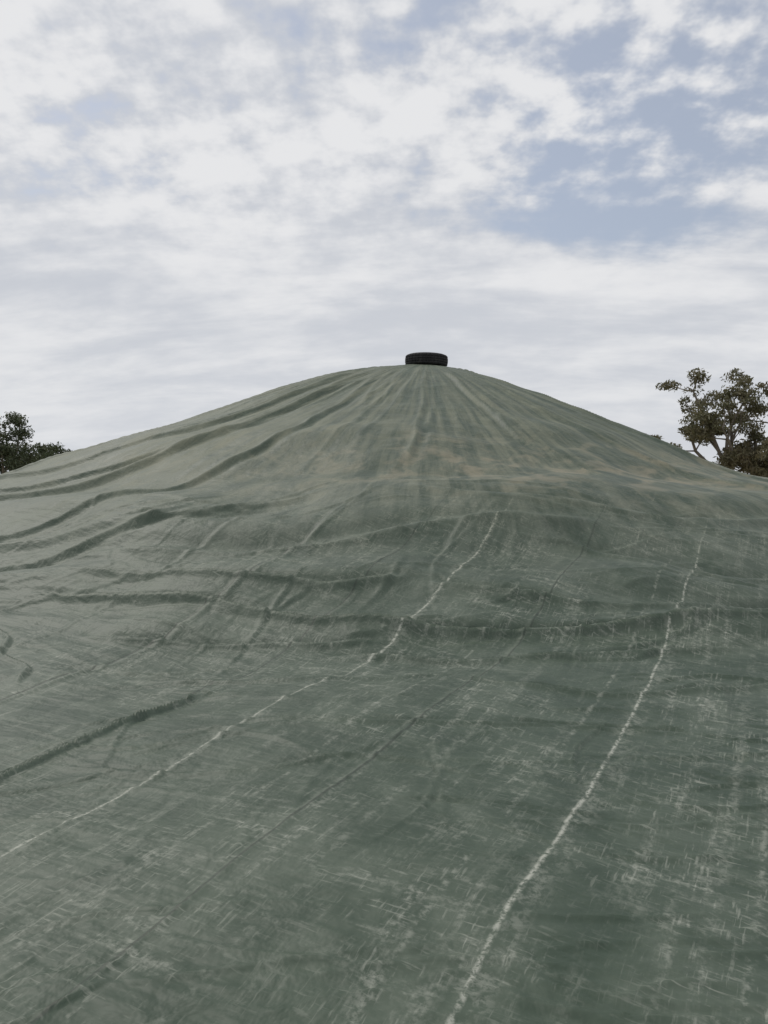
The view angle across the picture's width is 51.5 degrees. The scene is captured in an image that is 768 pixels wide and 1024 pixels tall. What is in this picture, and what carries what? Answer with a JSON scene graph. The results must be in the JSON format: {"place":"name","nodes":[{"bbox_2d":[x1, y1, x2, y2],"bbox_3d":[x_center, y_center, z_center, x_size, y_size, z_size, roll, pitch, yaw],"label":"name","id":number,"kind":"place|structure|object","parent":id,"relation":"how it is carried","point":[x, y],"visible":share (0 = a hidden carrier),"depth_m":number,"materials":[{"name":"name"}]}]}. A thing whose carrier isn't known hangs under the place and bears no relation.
{"place":"outdoors","nodes":[
{"label":"outdoors","id":0,"kind":"place"},
{"bbox_2d":[0,0,767,473],"label":"sky","id":1,"kind":"structure","parent":0,"point":[206,205],"materials":[{"name":"white"}]},
{"label":"ground","id":2,"kind":"structure","parent":0,"visible":0},
{"bbox_2d":[0,411,40,473],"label":"gum tree","id":3,"kind":"object","parent":2,"relation":"on","point":[11,461],"visible":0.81,"depth_m":90.72,"materials":[{"name":"green plant"}]},
{"bbox_2d":[19,443,59,467],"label":"gum tree","id":4,"kind":"object","parent":2,"relation":"on","point":[48,454],"visible":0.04,"depth_m":96.56,"materials":[{"name":"green plant"}]},
{"bbox_2d":[0,364,767,1023],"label":"tarpaulin covered grain pile","id":5,"kind":"object","parent":2,"relation":"on","point":[408,694],"visible":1,"depth_m":4.59,"materials":[{"name":"plastic"}]},
{"bbox_2d":[405,352,447,366],"bbox_3d":[0.903,-3.211,16.932,0.911,0.259,0.911,1,2,-17],"label":"tyre","id":6,"kind":"object","parent":5,"relation":"on","point":[430,358],"visible":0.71,"depth_m":16.55,"materials":[{"name":"rubber"}]},
{"bbox_2d":[32,441,758,472],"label":"distant tree row","id":7,"kind":"object","parent":2,"relation":"on","point":[55,447],"visible":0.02,"depth_m":104.49,"materials":[{"name":"green plant"}]},
{"bbox_2d":[651,435,681,447],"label":"gum tree","id":8,"kind":"object","parent":2,"relation":"on","point":[657,436],"visible":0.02,"depth_m":74.75,"materials":[{"name":"green plant"}]},
{"bbox_2d":[655,367,767,471],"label":"gum tree","id":9,"kind":"object","parent":2,"relation":"on","point":[709,427],"visible":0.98,"depth_m":60.83,"materials":[{"name":"green plant"}]},
{"bbox_2d":[713,437,767,477],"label":"gum tree","id":10,"kind":"object","parent":2,"relation":"on","point":[747,458],"visible":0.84,"depth_m":59.18,"materials":[{"name":"green plant"}]},
{"bbox_2d":[734,396,767,441],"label":"gum tree","id":11,"kind":"object","parent":2,"relation":"on","point":[754,420],"visible":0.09,"depth_m":63.65,"materials":[{"name":"green plant"}]}
]}

